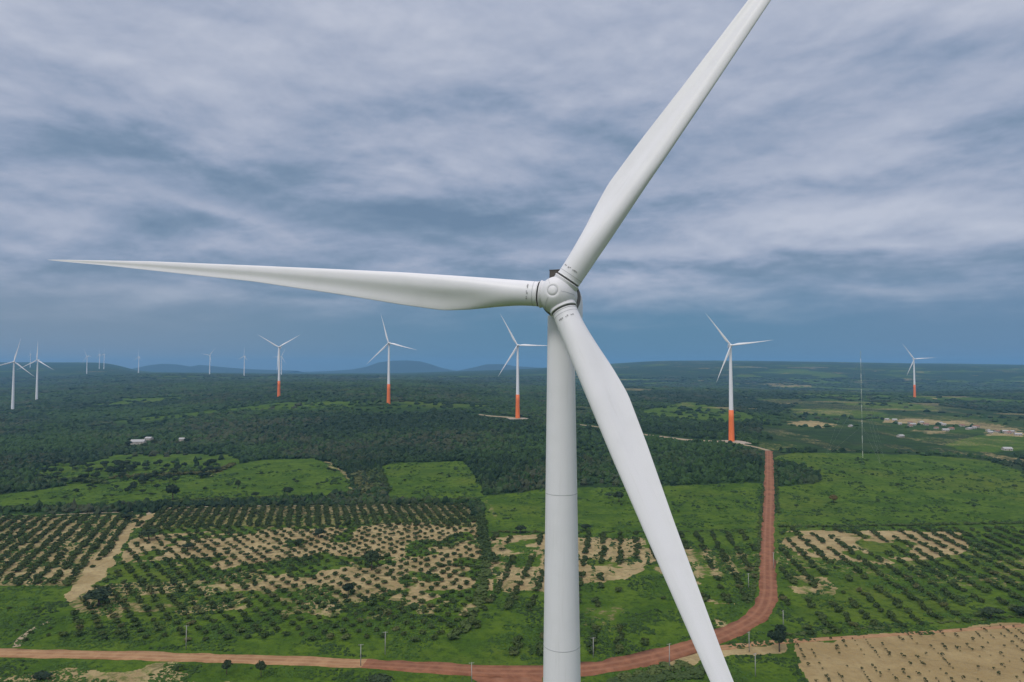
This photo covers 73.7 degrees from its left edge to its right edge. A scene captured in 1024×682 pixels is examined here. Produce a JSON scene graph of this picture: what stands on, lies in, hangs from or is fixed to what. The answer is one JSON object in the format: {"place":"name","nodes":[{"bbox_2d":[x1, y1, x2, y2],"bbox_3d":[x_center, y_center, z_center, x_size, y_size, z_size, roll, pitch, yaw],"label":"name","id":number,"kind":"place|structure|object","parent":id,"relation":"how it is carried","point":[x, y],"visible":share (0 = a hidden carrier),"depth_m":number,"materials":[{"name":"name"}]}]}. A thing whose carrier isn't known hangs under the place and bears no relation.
{"place":"outdoors","nodes":[
{"label":"outdoors","id":0,"kind":"place"},
{"bbox_2d":[13,621,47,646],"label":"track","id":1,"kind":"structure","parent":0,"point":[26,633],"depth_m":332.56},
{"bbox_2d":[1,511,132,516],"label":"track","id":2,"kind":"structure","parent":0,"point":[79,513],"depth_m":618.87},
{"bbox_2d":[0,648,376,667],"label":"road","id":3,"kind":"structure","parent":0,"point":[198,657],"depth_m":310.62,"materials":[{"name":"soil"}]},
{"bbox_2d":[133,364,300,372],"bbox_3d":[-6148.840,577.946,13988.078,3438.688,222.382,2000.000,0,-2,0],"label":"hills","id":4,"kind":"structure","parent":0,"point":[173,368],"depth_m":13546.53,"materials":[{"name":"blue"}]},
{"bbox_2d":[290,360,454,372],"bbox_3d":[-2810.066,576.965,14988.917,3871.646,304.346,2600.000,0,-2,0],"label":"hills","id":5,"kind":"structure","parent":0,"point":[399,366],"depth_m":14325.76,"materials":[{"name":"blue"}]},
{"bbox_2d":[458,364,536,370],"bbox_3d":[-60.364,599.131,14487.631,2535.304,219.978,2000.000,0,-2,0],"label":"hills","id":6,"kind":"structure","parent":0,"point":[493,367],"depth_m":14144.15,"materials":[{"name":"blue"}]},
{"bbox_2d":[479,414,518,418],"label":"track","id":7,"kind":"structure","parent":0,"point":[500,416],"depth_m":1343.74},
{"bbox_2d":[472,676,542,681],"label":"road","id":8,"kind":"structure","parent":0,"point":[510,679],"depth_m":288.70,"materials":[{"name":"soil"}]},
{"bbox_2d":[0,361,1023,681],"bbox_3d":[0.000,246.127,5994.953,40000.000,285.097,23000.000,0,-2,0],"label":"ground","id":9,"kind":"structure","parent":0,"point":[474,647],"depth_m":496.22,"materials":[{"name":"plant"}]},
{"bbox_2d":[0,339,31,408],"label":"wind turbine","id":10,"kind":"object","parent":9,"relation":"on","point":[12,398],"visible":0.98,"depth_m":1994.89,"materials":[{"name":"white paint"}]},
{"bbox_2d":[17,346,51,399],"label":"wind turbine","id":11,"kind":"object","parent":9,"relation":"on","point":[36,395],"visible":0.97,"depth_m":2394.03,"materials":[{"name":"white paint"}]},
{"bbox_2d":[31,670,52,679],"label":"tree","id":12,"kind":"object","parent":9,"relation":"on","point":[41,674],"visible":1,"depth_m":288.29,"materials":[{"name":"green plant"}]},
{"bbox_2d":[10,476,108,482],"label":"hedgerow","id":13,"kind":"object","parent":9,"relation":"on","point":[91,480],"visible":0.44,"depth_m":779.20,"materials":[{"name":"green plant"}]},
{"bbox_2d":[57,631,67,635],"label":"orchard shrub","id":14,"kind":"object","parent":9,"relation":"on","point":[64,633],"visible":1,"depth_m":334.47,"materials":[{"name":"green plant"}]},
{"bbox_2d":[70,609,79,614],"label":"orchard shrub","id":15,"kind":"object","parent":9,"relation":"on","point":[73,612],"visible":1,"depth_m":364.37,"materials":[{"name":"green plant"}]},
{"bbox_2d":[74,630,82,635],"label":"orchard shrub","id":16,"kind":"object","parent":9,"relation":"on","point":[79,632],"visible":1,"depth_m":335.36,"materials":[{"name":"green plant"}]},
{"bbox_2d":[73,619,84,622],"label":"orchard shrub","id":17,"kind":"object","parent":9,"relation":"on","point":[78,621],"visible":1,"depth_m":350.26,"materials":[{"name":"green plant"}]},
{"bbox_2d":[75,624,83,629],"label":"orchard shrub","id":18,"kind":"object","parent":9,"relation":"on","point":[79,627],"visible":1,"depth_m":343.10,"materials":[{"name":"green plant"}]},
{"bbox_2d":[0,499,170,509],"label":"hedgerow","id":19,"kind":"object","parent":9,"relation":"on","point":[22,505],"visible":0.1,"depth_m":637.56,"materials":[{"name":"green plant"}]},
{"bbox_2d":[90,614,99,618],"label":"orchard shrub","id":20,"kind":"object","parent":9,"relation":"on","point":[94,616],"visible":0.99,"depth_m":358.08,"materials":[{"name":"green plant"}]},
{"bbox_2d":[79,586,114,605],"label":"tree","id":21,"kind":"object","parent":9,"relation":"on","point":[102,593],"visible":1,"depth_m":375.41,"materials":[{"name":"green plant"}]},
{"bbox_2d":[113,629,125,633],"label":"orchard shrub","id":22,"kind":"object","parent":9,"relation":"on","point":[120,631],"visible":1,"depth_m":337.65,"materials":[{"name":"green plant"}]},
{"bbox_2d":[117,597,127,602],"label":"orchard shrub","id":23,"kind":"object","parent":9,"relation":"on","point":[123,599],"visible":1,"depth_m":382.56,"materials":[{"name":"green plant"}]},
{"bbox_2d":[118,633,129,638],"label":"orchard shrub","id":24,"kind":"object","parent":9,"relation":"on","point":[124,635],"visible":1,"depth_m":332.03,"materials":[{"name":"green plant"}]},
{"bbox_2d":[120,603,129,607],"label":"orchard shrub","id":25,"kind":"object","parent":9,"relation":"on","point":[124,605],"visible":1,"depth_m":374.10,"materials":[{"name":"green plant"}]},
{"bbox_2d":[121,513,132,519],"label":"tree","id":26,"kind":"object","parent":9,"relation":"on","point":[127,515],"visible":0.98,"depth_m":584.93,"materials":[{"name":"green plant"}]},
{"bbox_2d":[125,612,133,617],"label":"orchard shrub","id":27,"kind":"object","parent":9,"relation":"on","point":[129,614],"visible":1,"depth_m":360.80,"materials":[{"name":"green plant"}]},
{"bbox_2d":[130,439,146,444],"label":"house","id":28,"kind":"structure","parent":9,"relation":"on","point":[136,441],"depth_m":1129.63,"materials":[{"name":"white concrete"}]},
{"bbox_2d":[143,606,151,610],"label":"orchard shrub","id":29,"kind":"object","parent":9,"relation":"on","point":[146,608],"visible":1,"depth_m":368.20,"materials":[{"name":"green plant"}]},
{"bbox_2d":[139,528,157,539],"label":"tree","id":30,"kind":"object","parent":9,"relation":"on","point":[150,531],"visible":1,"depth_m":520.57,"materials":[{"name":"green plant"}]},
{"bbox_2d":[153,625,164,630],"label":"orchard shrub","id":31,"kind":"object","parent":9,"relation":"on","point":[159,628],"visible":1,"depth_m":341.21,"materials":[{"name":"green plant"}]},
{"bbox_2d":[108,462,235,478],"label":"hedgerow","id":32,"kind":"object","parent":9,"relation":"on","point":[226,466],"visible":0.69,"depth_m":823.20,"materials":[{"name":"green plant"}]},
{"bbox_2d":[166,484,179,499],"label":"tree","id":33,"kind":"object","parent":9,"relation":"on","point":[172,488],"visible":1,"depth_m":674.29,"materials":[{"name":"green plant"}]},
{"bbox_2d":[173,663,183,670],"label":"tree","id":34,"kind":"object","parent":9,"relation":"on","point":[178,665],"visible":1,"depth_m":296.19,"materials":[{"name":"green plant"}]},
{"bbox_2d":[181,543,192,548],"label":"tree","id":35,"kind":"object","parent":9,"relation":"on","point":[187,545],"visible":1,"depth_m":495.31,"materials":[{"name":"green plant"}]},
{"bbox_2d":[197,608,204,613],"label":"orchard shrub","id":36,"kind":"object","parent":9,"relation":"on","point":[200,610],"visible":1,"depth_m":365.84,"materials":[{"name":"green plant"}]},
{"bbox_2d":[222,597,230,602],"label":"orchard shrub","id":37,"kind":"object","parent":9,"relation":"on","point":[227,599],"visible":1,"depth_m":382.50,"materials":[{"name":"green plant"}]},
{"bbox_2d":[221,659,232,674],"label":"tree","id":38,"kind":"object","parent":9,"relation":"on","point":[227,664],"visible":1,"depth_m":292.81,"materials":[{"name":"green plant"}]},
{"bbox_2d":[222,633,232,638],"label":"orchard shrub","id":39,"kind":"object","parent":9,"relation":"on","point":[227,636],"visible":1,"depth_m":331.11,"materials":[{"name":"green plant"}]},
{"bbox_2d":[234,627,245,631],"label":"orchard shrub","id":40,"kind":"object","parent":9,"relation":"on","point":[242,629],"visible":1,"depth_m":339.61,"materials":[{"name":"green plant"}]},
{"bbox_2d":[240,611,247,615],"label":"orchard shrub","id":41,"kind":"object","parent":9,"relation":"on","point":[244,613],"visible":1,"depth_m":361.71,"materials":[{"name":"green plant"}]},
{"bbox_2d":[255,660,266,675],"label":"tree","id":42,"kind":"object","parent":9,"relation":"on","point":[260,665],"visible":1,"depth_m":290.75,"materials":[{"name":"green plant"}]},
{"bbox_2d":[260,631,268,637],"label":"orchard shrub","id":43,"kind":"object","parent":9,"relation":"on","point":[265,634],"visible":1,"depth_m":334.14,"materials":[{"name":"green plant"}]},
{"bbox_2d":[262,335,298,396],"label":"wind turbine","id":44,"kind":"object","parent":9,"relation":"on","point":[278,365],"visible":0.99,"depth_m":1904.42,"materials":[{"name":"white paint"}]},
{"bbox_2d":[282,487,293,494],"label":"tree","id":45,"kind":"object","parent":9,"relation":"on","point":[287,489],"visible":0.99,"depth_m":695.12,"materials":[{"name":"green plant"}]},
{"bbox_2d":[294,538,302,545],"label":"tree","id":46,"kind":"object","parent":9,"relation":"on","point":[298,541],"visible":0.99,"depth_m":505.26,"materials":[{"name":"green plant"}]},
{"bbox_2d":[314,528,324,536],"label":"tree","id":47,"kind":"object","parent":9,"relation":"on","point":[318,531],"visible":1,"depth_m":529.88,"materials":[{"name":"green plant"}]},
{"bbox_2d":[171,495,475,501],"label":"hedgerow","id":48,"kind":"object","parent":9,"relation":"on","point":[220,497],"visible":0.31,"depth_m":675.98,"materials":[{"name":"green plant"}]},
{"bbox_2d":[326,633,334,638],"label":"orchard shrub","id":49,"kind":"object","parent":9,"relation":"on","point":[330,635],"visible":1,"depth_m":330.98,"materials":[{"name":"green plant"}]},
{"bbox_2d":[340,633,350,639],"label":"orchard shrub","id":50,"kind":"object","parent":9,"relation":"on","point":[346,635],"visible":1,"depth_m":331.29,"materials":[{"name":"green plant"}]},
{"bbox_2d":[342,583,354,596],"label":"tree","id":51,"kind":"object","parent":9,"relation":"on","point":[347,587],"visible":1,"depth_m":391.88,"materials":[{"name":"green plant"}]},
{"bbox_2d":[350,470,377,494],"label":"hedgerow","id":52,"kind":"object","parent":9,"relation":"on","point":[357,479],"visible":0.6,"depth_m":744.06,"materials":[{"name":"green plant"}]},
{"bbox_2d":[364,549,380,569],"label":"tree","id":53,"kind":"object","parent":9,"relation":"on","point":[371,556],"visible":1,"depth_m":443.43,"materials":[{"name":"green plant"}]},
{"bbox_2d":[366,467,391,492],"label":"hedgerow","id":54,"kind":"object","parent":9,"relation":"on","point":[386,484],"visible":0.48,"depth_m":759.45,"materials":[{"name":"green plant"}]},
{"bbox_2d":[366,673,394,681],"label":"tree","id":55,"kind":"object","parent":9,"relation":"on","point":[381,677],"visible":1,"depth_m":278.74,"materials":[{"name":"green plant"}]},
{"bbox_2d":[383,608,391,613],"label":"orchard shrub","id":56,"kind":"object","parent":9,"relation":"on","point":[387,611],"visible":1,"depth_m":363.98,"materials":[{"name":"green plant"}]},
{"bbox_2d":[368,316,415,403],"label":"wind turbine","id":57,"kind":"object","parent":9,"relation":"on","point":[388,381],"visible":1,"depth_m":1565.06,"materials":[{"name":"white paint"}]},
{"bbox_2d":[53,0,770,681],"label":"wind turbine","id":58,"kind":"object","parent":9,"relation":"on","point":[571,342],"visible":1,"depth_m":77.75,"materials":[{"name":"white paint"}]},
{"bbox_2d":[410,636,419,640],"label":"orchard shrub","id":59,"kind":"object","parent":9,"relation":"on","point":[414,638],"visible":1,"depth_m":328.00,"materials":[{"name":"green plant"}]},
{"bbox_2d":[447,634,456,638],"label":"orchard shrub","id":60,"kind":"object","parent":9,"relation":"on","point":[451,636],"visible":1,"depth_m":330.64,"materials":[{"name":"green plant"}]},
{"bbox_2d":[435,562,486,567],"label":"hedgerow","id":61,"kind":"object","parent":9,"relation":"on","point":[466,564],"visible":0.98,"depth_m":452.95,"materials":[{"name":"green plant"}]},
{"bbox_2d":[447,557,492,638],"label":"hedgerow","id":62,"kind":"object","parent":9,"relation":"on","point":[479,601],"visible":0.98,"depth_m":386.24,"materials":[{"name":"green plant"}]},
{"bbox_2d":[473,501,495,559],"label":"hedgerow","id":63,"kind":"object","parent":9,"relation":"on","point":[487,552],"visible":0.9,"depth_m":522.94,"materials":[{"name":"green plant"}]},
{"bbox_2d":[0,373,1023,515],"bbox_3d":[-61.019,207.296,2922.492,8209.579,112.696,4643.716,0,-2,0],"label":"scrub forest","id":64,"kind":"object","parent":9,"relation":"on","point":[47,428],"visible":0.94,"depth_m":1277.04,"materials":[{"name":"green plant"}]},
{"bbox_2d":[0,456,1023,681],"bbox_3d":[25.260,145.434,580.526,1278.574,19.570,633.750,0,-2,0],"label":"weeds","id":65,"kind":"object","parent":9,"relation":"on","point":[172,625],"visible":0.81,"depth_m":401.64,"materials":[{"name":"green plant"}]},
{"bbox_2d":[0,502,1023,648],"bbox_3d":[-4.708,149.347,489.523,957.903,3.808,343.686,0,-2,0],"label":"orchard shrubs","id":66,"kind":"object","parent":9,"relation":"on","point":[111,543],"visible":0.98,"depth_m":491.31,"materials":[{"name":"green plant"}]},
{"bbox_2d":[508,650,517,654],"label":"orchard shrub","id":67,"kind":"object","parent":9,"relation":"on","point":[514,652],"visible":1,"depth_m":312.46,"materials":[{"name":"green plant"}]},
{"bbox_2d":[508,646,519,650],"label":"orchard shrub","id":68,"kind":"object","parent":9,"relation":"on","point":[512,648],"visible":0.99,"depth_m":316.29,"materials":[{"name":"green plant"}]},
{"bbox_2d":[512,637,520,643],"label":"orchard shrub","id":69,"kind":"object","parent":9,"relation":"on","point":[515,640],"visible":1,"depth_m":325.50,"materials":[{"name":"green plant"}]},
{"bbox_2d":[515,525,526,532],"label":"tree","id":70,"kind":"object","parent":9,"relation":"on","point":[520,527],"visible":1,"depth_m":542.64,"materials":[{"name":"green plant"}]},
{"bbox_2d":[491,530,579,532],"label":"hedgerow","id":71,"kind":"object","parent":9,"relation":"on","point":[525,531],"visible":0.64,"depth_m":547.35,"materials":[{"name":"green plant"}]},
{"bbox_2d":[581,524,591,528],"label":"tree","id":72,"kind":"object","parent":9,"relation":"on","point":[584,526],"visible":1,"depth_m":551.51,"materials":[{"name":"green plant"}]},
{"bbox_2d":[613,491,623,501],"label":"tree","id":73,"kind":"object","parent":9,"relation":"on","point":[618,494],"visible":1,"depth_m":665.44,"materials":[{"name":"green plant"}]},
{"bbox_2d":[615,644,623,649],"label":"orchard shrub","id":74,"kind":"object","parent":9,"relation":"on","point":[619,646],"visible":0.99,"depth_m":317.46,"materials":[{"name":"green plant"}]},
{"bbox_2d":[640,639,649,644],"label":"orchard shrub","id":75,"kind":"object","parent":9,"relation":"on","point":[645,642],"visible":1,"depth_m":324.36,"materials":[{"name":"green plant"}]},
{"bbox_2d":[616,659,693,680],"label":"hedgerow","id":76,"kind":"object","parent":9,"relation":"on","point":[655,669],"visible":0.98,"depth_m":296.50,"materials":[{"name":"green plant"}]},
{"bbox_2d":[606,664,705,681],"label":"hedgerow","id":77,"kind":"object","parent":9,"relation":"on","point":[697,671],"visible":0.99,"depth_m":289.95,"materials":[{"name":"green plant"}]},
{"bbox_2d":[601,528,756,531],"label":"hedgerow","id":78,"kind":"object","parent":9,"relation":"on","point":[680,530],"visible":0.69,"depth_m":551.91,"materials":[{"name":"green plant"}]},
{"bbox_2d":[746,488,765,602],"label":"hedgerow","id":79,"kind":"object","parent":9,"relation":"on","point":[754,585],"visible":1,"depth_m":481.79,"materials":[{"name":"green plant"}]},
{"bbox_2d":[767,629,785,651],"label":"tree","id":80,"kind":"object","parent":9,"relation":"on","point":[777,635],"visible":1,"depth_m":316.56,"materials":[{"name":"green plant"}]},
{"bbox_2d":[774,459,780,512],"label":"hedgerow","id":81,"kind":"object","parent":9,"relation":"on","point":[777,491],"visible":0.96,"depth_m":713.45,"materials":[{"name":"green plant"}]},
{"bbox_2d":[774,624,786,631],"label":"tree","id":82,"kind":"object","parent":9,"relation":"on","point":[781,627],"visible":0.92,"depth_m":335.70,"materials":[{"name":"green plant"}]},
{"bbox_2d":[801,624,812,628],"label":"orchard shrub","id":83,"kind":"object","parent":9,"relation":"on","point":[808,626],"visible":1,"depth_m":343.43,"materials":[{"name":"green plant"}]},
{"bbox_2d":[828,494,838,500],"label":"tree","id":84,"kind":"object","parent":9,"relation":"on","point":[833,497],"visible":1,"depth_m":662.38,"materials":[{"name":"green plant"}]},
{"bbox_2d":[830,627,841,632],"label":"orchard shrub","id":85,"kind":"object","parent":9,"relation":"on","point":[836,629],"visible":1,"depth_m":339.57,"materials":[{"name":"green plant"}]},
{"bbox_2d":[834,606,841,611],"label":"orchard shrub","id":86,"kind":"object","parent":9,"relation":"on","point":[838,608],"visible":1,"depth_m":368.78,"materials":[{"name":"green plant"}]},
{"bbox_2d":[848,621,858,625],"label":"orchard shrub","id":87,"kind":"object","parent":9,"relation":"on","point":[853,623],"visible":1,"depth_m":347.09,"materials":[{"name":"green plant"}]},
{"bbox_2d":[828,351,879,460],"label":"measuring mast","id":88,"kind":"object","parent":9,"relation":"on","point":[861,410],"visible":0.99,"depth_m":902.28,"materials":[{"name":"metal"}]},
{"bbox_2d":[873,585,883,588],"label":"orchard shrub","id":89,"kind":"object","parent":9,"relation":"on","point":[878,587],"visible":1,"depth_m":404.03,"materials":[{"name":"green plant"}]},
{"bbox_2d":[886,612,895,616],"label":"orchard shrub","id":90,"kind":"object","parent":9,"relation":"on","point":[890,614],"visible":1,"depth_m":359.44,"materials":[{"name":"green plant"}]},
{"bbox_2d":[778,520,1023,527],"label":"hedgerow","id":91,"kind":"object","parent":9,"relation":"on","point":[993,522],"visible":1,"depth_m":571.34,"materials":[{"name":"green plant"}]},
{"bbox_2d":[784,614,1023,634],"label":"hedgerow","id":92,"kind":"object","parent":9,"relation":"on","point":[882,627],"visible":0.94,"depth_m":348.72,"materials":[{"name":"green plant"}]},
{"bbox_2d":[904,346,934,396],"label":"wind turbine","id":93,"kind":"object","parent":9,"relation":"on","point":[914,385],"visible":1,"depth_m":2501.89,"materials":[{"name":"white paint"}]},
{"bbox_2d":[959,616,970,621],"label":"orchard shrub","id":94,"kind":"object","parent":9,"relation":"on","point":[964,618],"visible":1,"depth_m":354.57,"materials":[{"name":"green plant"}]},
{"bbox_2d":[973,611,983,615],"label":"orchard shrub","id":95,"kind":"object","parent":9,"relation":"on","point":[978,613],"visible":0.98,"depth_m":361.86,"materials":[{"name":"green plant"}]},
{"bbox_2d":[981,588,992,591],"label":"orchard shrub","id":96,"kind":"object","parent":9,"relation":"on","point":[987,589],"visible":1,"depth_m":399.53,"materials":[{"name":"green plant"}]},
{"bbox_2d":[980,606,1006,616],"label":"tree","id":97,"kind":"object","parent":9,"relation":"on","point":[990,611],"visible":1,"depth_m":358.36,"materials":[{"name":"green plant"}]},
{"bbox_2d":[1001,447,1012,450],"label":"house","id":98,"kind":"structure","parent":9,"relation":"on","point":[1007,448],"depth_m":1024.85,"materials":[{"name":"white concrete"}]},
{"bbox_2d":[1011,593,1020,597],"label":"orchard shrub","id":99,"kind":"object","parent":9,"relation":"on","point":[1016,595],"visible":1,"depth_m":389.95,"materials":[{"name":"green plant"}]},
{"bbox_2d":[1011,606,1023,614],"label":"tree","id":100,"kind":"object","parent":9,"relation":"on","point":[1018,609],"visible":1,"depth_m":361.32,"materials":[{"name":"green plant"}]},
{"bbox_2d":[0,0,1023,371],"label":"sky","id":101,"kind":"structure","parent":0,"point":[850,182],"materials":[{"name":"blue"}]},
{"bbox_2d":[361,450,777,677],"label":"road","id":102,"kind":"structure","parent":0,"point":[761,609],"depth_m":316.04,"materials":[{"name":"soil"}]},
{"bbox_2d":[580,424,770,450],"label":"track","id":103,"kind":"structure","parent":0,"point":[703,440],"depth_m":1018.13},
{"bbox_2d":[721,440,750,443],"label":"pavement","id":104,"kind":"structure","parent":0,"point":[741,442],"depth_m":990.60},
{"bbox_2d":[706,314,769,440],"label":"wind turbine","id":105,"kind":"object","parent":104,"relation":"on","point":[731,418],"visible":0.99,"depth_m":994.66,"materials":[{"name":"white paint"}]},
{"bbox_2d":[720,624,1023,649],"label":"track","id":106,"kind":"structure","parent":0,"point":[724,647],"depth_m":335.04,"materials":[{"name":"soil"}]},
{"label":"pavement","id":107,"kind":"structure","parent":0,"visible":0},
{"bbox_2d":[500,314,546,417],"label":"wind turbine","id":108,"kind":"object","parent":107,"relation":"on","point":[517,388],"visible":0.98,"depth_m":1306.86,"materials":[{"name":"white paint"}]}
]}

